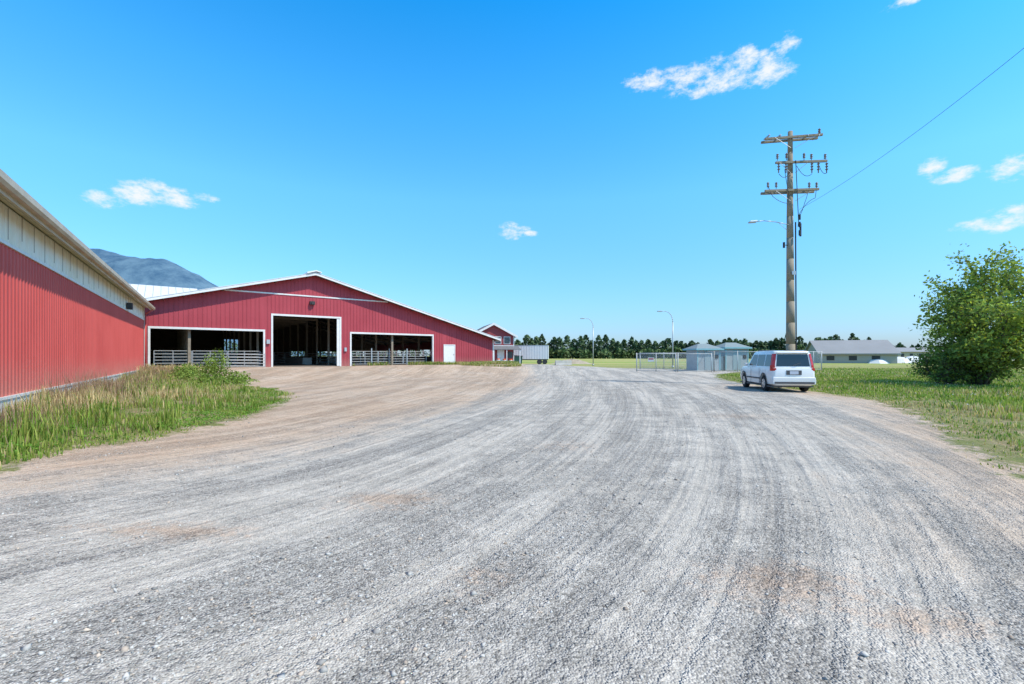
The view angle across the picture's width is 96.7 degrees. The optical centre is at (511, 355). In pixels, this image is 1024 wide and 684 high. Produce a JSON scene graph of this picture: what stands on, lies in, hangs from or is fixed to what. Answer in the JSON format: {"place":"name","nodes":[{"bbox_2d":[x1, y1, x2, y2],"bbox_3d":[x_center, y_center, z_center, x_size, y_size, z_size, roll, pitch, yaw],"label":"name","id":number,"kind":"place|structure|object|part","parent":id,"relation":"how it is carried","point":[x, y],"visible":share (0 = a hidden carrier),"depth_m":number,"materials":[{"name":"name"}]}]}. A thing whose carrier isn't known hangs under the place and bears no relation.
{"place":"outdoors","nodes":[
{"label":"outdoors","id":0,"kind":"place"},
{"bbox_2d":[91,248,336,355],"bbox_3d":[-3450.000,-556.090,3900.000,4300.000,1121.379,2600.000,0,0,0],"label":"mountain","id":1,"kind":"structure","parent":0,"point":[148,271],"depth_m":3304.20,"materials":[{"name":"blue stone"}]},
{"bbox_2d":[0,362,1023,683],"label":"gravel road","id":2,"kind":"structure","parent":0,"point":[950,566],"depth_m":3.93,"materials":[{"name":"grey gravel"}]},
{"bbox_2d":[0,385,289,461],"bbox_3d":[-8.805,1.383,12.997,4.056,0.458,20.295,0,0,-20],"label":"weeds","id":3,"kind":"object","parent":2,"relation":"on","point":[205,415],"visible":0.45,"depth_m":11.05,"materials":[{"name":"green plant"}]},
{"bbox_2d":[0,362,296,469],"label":"grass verge","id":4,"kind":"object","parent":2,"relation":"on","point":[200,393],"depth_m":10.49,"materials":[{"name":"green plant"}]},
{"bbox_2d":[204,348,226,378],"bbox_3d":[-17.611,0.500,27.215,1.695,1.986,1.520,0,0,0],"label":"weed clump","id":5,"kind":"object","parent":4,"relation":"on","point":[217,371],"visible":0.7,"depth_m":27.11,"materials":[{"name":"green plant"}]},
{"bbox_2d":[221,376,252,384],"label":"weed clump","id":6,"kind":"object","parent":4,"relation":"on","point":[237,380],"visible":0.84,"depth_m":24.79,"materials":[{"name":"green plant"}]},
{"bbox_2d":[223,370,259,382],"bbox_3d":[-16.009,1.216,26.548,2.399,0.799,2.110,0,0,0],"label":"weed clump","id":7,"kind":"object","parent":4,"relation":"on","point":[246,377],"visible":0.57,"depth_m":26.48,"materials":[{"name":"green plant"}]},
{"bbox_2d":[167,365,194,377],"bbox_3d":[-19.601,0.996,27.070,2.371,0.916,2.205,0,0,0],"label":"weed clump","id":8,"kind":"object","parent":2,"relation":"on","point":[181,371],"visible":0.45,"depth_m":26.97,"materials":[{"name":"green plant"}]},
{"bbox_2d":[167,370,204,381],"bbox_3d":[-18.145,1.174,25.821,2.639,0.731,2.404,0,0,-10],"label":"weed clump","id":9,"kind":"object","parent":2,"relation":"on","point":[187,375],"visible":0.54,"depth_m":25.54,"materials":[{"name":"green plant"}]},
{"bbox_2d":[180,363,200,371],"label":"weed clump","id":10,"kind":"object","parent":2,"relation":"on","point":[185,365],"visible":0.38,"depth_m":28.98,"materials":[{"name":"green plant"}]},
{"bbox_2d":[184,373,227,384],"bbox_3d":[-16.535,1.278,24.780,2.573,0.676,2.335,0,0,0],"label":"weed clump","id":11,"kind":"object","parent":2,"relation":"on","point":[205,379],"visible":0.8,"depth_m":24.58,"materials":[{"name":"green plant"}]},
{"bbox_2d":[197,358,218,375],"bbox_3d":[-18.800,0.732,28.288,1.836,1.286,1.565,0,0,0],"label":"weed clump","id":12,"kind":"object","parent":2,"relation":"on","point":[207,367],"visible":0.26,"depth_m":28.22,"materials":[{"name":"green plant"}]},
{"bbox_2d":[203,354,215,377],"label":"weed clump","id":13,"kind":"object","parent":2,"relation":"on","point":[206,368],"visible":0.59,"depth_m":27.51,"materials":[{"name":"green plant"}]},
{"bbox_2d":[217,355,231,378],"bbox_3d":[-16.886,0.730,26.908,1.117,1.610,0.800,0,0,0],"label":"weed clump","id":14,"kind":"object","parent":2,"relation":"on","point":[225,367],"visible":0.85,"depth_m":26.88,"materials":[{"name":"green plant"}]},
{"bbox_2d":[353,360,517,365],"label":"foundation weeds","id":15,"kind":"object","parent":2,"relation":"on","point":[414,363],"visible":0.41,"depth_m":46.55,"materials":[{"name":"green plant"}]},
{"bbox_2d":[442,361,521,366],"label":"foundation weeds","id":16,"kind":"object","parent":2,"relation":"on","point":[483,363],"visible":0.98,"depth_m":47.24,"materials":[{"name":"green plant"}]},
{"bbox_2d":[481,325,512,360],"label":"walls","id":17,"kind":"structure","parent":2,"relation":"on","point":[493,330],"depth_m":78.26,"materials":[{"name":"red wood"}]},
{"bbox_2d":[479,323,517,360],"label":"white trim","id":18,"kind":"structure","parent":17,"relation":"attached to","point":[500,354],"depth_m":78.16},
{"bbox_2d":[477,324,520,349],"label":"roof","id":19,"kind":"structure","parent":17,"relation":"on","point":[506,348],"depth_m":77.54,"materials":[{"name":"grey metal"}]},
{"bbox_2d":[495,337,512,357],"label":"windows","id":20,"kind":"structure","parent":17,"relation":"attached to","point":[507,341],"depth_m":78.55,"materials":[{"name":"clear glass"}]},
{"bbox_2d":[514,355,522,363],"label":"waste bin","id":21,"kind":"object","parent":2,"relation":"on","point":[518,358],"visible":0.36,"depth_m":79.30,"materials":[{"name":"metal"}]},
{"bbox_2d":[514,345,548,363],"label":"cargo trailer","id":22,"kind":"object","parent":2,"relation":"on","point":[539,353],"visible":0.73,"depth_m":84.72,"materials":[{"name":"white metal"}]},
{"bbox_2d":[555,360,571,364],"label":"concrete barrier","id":23,"kind":"object","parent":2,"relation":"on","point":[563,362],"visible":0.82,"depth_m":77.84,"materials":[{"name":"grey concrete"}]},
{"bbox_2d":[682,344,723,370],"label":"utility shed","id":24,"kind":"structure","parent":2,"relation":"on","point":[700,348],"depth_m":47.09,"materials":[{"name":"grey metal"}]},
{"bbox_2d":[705,351,712,369],"bbox_3d":[20.322,0.497,46.987,0.900,1.940,0.031,0,0,-6],"label":"shed door","id":25,"kind":"structure","parent":24,"relation":"in","point":[706,364],"depth_m":46.96,"materials":[{"name":"paint"}]},
{"bbox_2d":[636,351,821,371],"bbox_3d":[23.276,0.552,47.888,20.207,2.116,8.702,0,0,12],"label":"chain link fence","id":26,"kind":"object","parent":2,"relation":"on","point":[711,358],"visible":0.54,"depth_m":45.43,"materials":[{"name":"metal"}]},
{"bbox_2d":[740,350,815,390],"bbox_3d":[12.343,0.662,21.457,2.060,1.836,4.310,0,0,9],"label":"parked suv","id":27,"kind":"object","parent":2,"relation":"on","point":[766,370],"visible":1,"depth_m":19.57,"materials":[{"name":"white paint"}]},
{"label":"windows","id":28,"kind":"part","parent":27,"relation":"part of","materials":[{"name":"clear glass"}]},
{"bbox_2d":[0,0,1023,355],"label":"sky","id":29,"kind":"structure","parent":0,"point":[533,168],"materials":[{"name":"blue"}]},
{"bbox_2d":[46,358,1023,434],"bbox_3d":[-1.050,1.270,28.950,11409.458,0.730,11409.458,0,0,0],"label":"ground","id":30,"kind":"structure","parent":0,"point":[621,363],"depth_m":62.93,"materials":[{"name":"green plant"}]},
{"bbox_2d":[0,169,154,411],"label":"red barn","id":31,"kind":"structure","parent":30,"relation":"on","point":[69,300],"depth_m":13.10,"materials":[{"name":"metal"}]},
{"bbox_2d":[130,284,196,297],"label":"white roofed barn","id":32,"kind":"structure","parent":30,"relation":"on","point":[145,291],"depth_m":67.59,"materials":[{"name":"metal"}]},
{"bbox_2d":[142,270,500,366],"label":"red barn","id":33,"kind":"structure","parent":30,"relation":"on","point":[275,322],"depth_m":43.42,"materials":[{"name":"metal"}]},
{"bbox_2d":[444,345,453,362],"bbox_3d":[-6.717,-0.120,48.762,1.250,2.000,0.050,0,0,-37],"label":"entry door","id":34,"kind":"structure","parent":33,"relation":"in","point":[448,349],"depth_m":48.68,"materials":[{"name":"white metal"}]},
{"bbox_2d":[552,359,591,363],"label":"dirt pile","id":35,"kind":"object","parent":30,"relation":"on","point":[575,361],"visible":0.65,"depth_m":86.61,"materials":[{"name":"soil"}]},
{"bbox_2d":[224,333,947,358],"bbox_3d":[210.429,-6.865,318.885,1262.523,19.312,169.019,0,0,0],"label":"distant trees","id":36,"kind":"object","parent":30,"relation":"on","point":[579,349],"visible":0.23,"depth_m":255.00,"materials":[{"name":"green plant"}]},
{"bbox_2d":[580,318,593,365],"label":"street lamp","id":37,"kind":"object","parent":30,"relation":"on","point":[593,340],"visible":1,"depth_m":73.94,"materials":[{"name":"metal"}]},
{"bbox_2d":[657,311,673,367],"bbox_3d":[20.919,-2.261,62.000,2.279,7.750,0.316,0,0,0],"label":"street lamp","id":38,"kind":"object","parent":30,"relation":"on","point":[672,336],"visible":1,"depth_m":61.95,"materials":[{"name":"metal"}]},
{"bbox_2d":[716,343,751,370],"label":"utility shed","id":39,"kind":"structure","parent":30,"relation":"on","point":[732,347],"depth_m":48.79,"materials":[{"name":"grey metal"}]},
{"bbox_2d":[733,352,740,369],"bbox_3d":[24.122,0.518,48.787,0.900,1.940,0.031,0,0,-6],"label":"shed door","id":40,"kind":"structure","parent":39,"relation":"in","point":[735,357],"depth_m":48.76,"materials":[{"name":"paint"}]},
{"bbox_2d":[807,344,896,363],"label":"walls","id":41,"kind":"structure","parent":30,"relation":"on","point":[865,358],"depth_m":95.86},
{"bbox_2d":[805,340,901,353],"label":"roof","id":42,"kind":"structure","parent":41,"relation":"on","point":[855,346],"depth_m":97.69,"materials":[{"name":"grey metal"}]},
{"bbox_2d":[827,356,879,359],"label":"doors and openings","id":43,"kind":"structure","parent":41,"relation":"attached to","point":[850,357],"depth_m":95.63,"materials":[{"name":"glass"}]},
{"bbox_2d":[868,359,889,363],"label":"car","id":44,"kind":"object","parent":30,"relation":"on","point":[878,361],"visible":0.75,"depth_m":93.47,"materials":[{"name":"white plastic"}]},
{"bbox_2d":[906,356,920,362],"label":"tarp pile","id":45,"kind":"object","parent":30,"relation":"on","point":[909,357],"visible":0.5,"depth_m":106.72,"materials":[{"name":"white plastic"}]},
{"bbox_2d":[905,325,1022,384],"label":"leafy shrub","id":46,"kind":"object","parent":30,"relation":"on","point":[997,374],"visible":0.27,"depth_m":24.06,"materials":[{"name":"green plant"}]},
{"bbox_2d":[910,241,1023,385],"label":"leafy tree","id":47,"kind":"object","parent":30,"relation":"on","point":[968,313],"visible":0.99,"depth_m":23.62,"materials":[{"name":"green plant"}]},
{"bbox_2d":[656,367,1023,470],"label":"grass field","id":48,"kind":"structure","parent":0,"point":[985,395],"depth_m":19.07,"materials":[{"name":"green plant"}]},
{"bbox_2d":[720,356,723,369],"bbox_3d":[22.300,0.795,49.200,1.000,1.510,0.700,0,0,0],"label":"electrical cabinet","id":49,"kind":"object","parent":48,"relation":"on","point":[721,364],"visible":0.35,"depth_m":48.90,"materials":[{"name":"metal"}]},
{"bbox_2d":[748,128,827,350],"bbox_3d":[15.020,-5.339,24.930,4.261,14.069,0.699,0,0,0],"label":"utility pole","id":50,"kind":"object","parent":48,"relation":"on","point":[791,313],"visible":0.97,"depth_m":24.84,"materials":[{"name":"brown wood"}]},
{"bbox_2d":[802,48,1023,207],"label":"overhead wires","id":51,"kind":"object","parent":50,"relation":"attached to","point":[927,123],"visible":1,"depth_m":15.90,"materials":[{"name":"metal"}]},
{"bbox_2d":[907,351,986,384],"bbox_3d":[23.552,0.716,24.845,3.450,2.043,2.355,0,0,31],"label":"leafy shrub","id":52,"kind":"object","parent":48,"relation":"on","point":[946,373],"visible":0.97,"depth_m":24.49,"materials":[{"name":"green plant"}]},
{"bbox_2d":[897,357,910,362],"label":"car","id":53,"kind":"object","parent":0,"point":[902,360],"visible":0.61,"depth_m":98.38,"materials":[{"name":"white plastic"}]},
{"bbox_2d":[897,352,934,358],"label":"walls","id":54,"kind":"structure","parent":0,"point":[906,354],"depth_m":205.00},
{"bbox_2d":[897,348,942,351],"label":"roof","id":55,"kind":"structure","parent":54,"relation":"on","point":[908,350],"depth_m":205.97,"materials":[{"name":"grey metal"}]}
]}

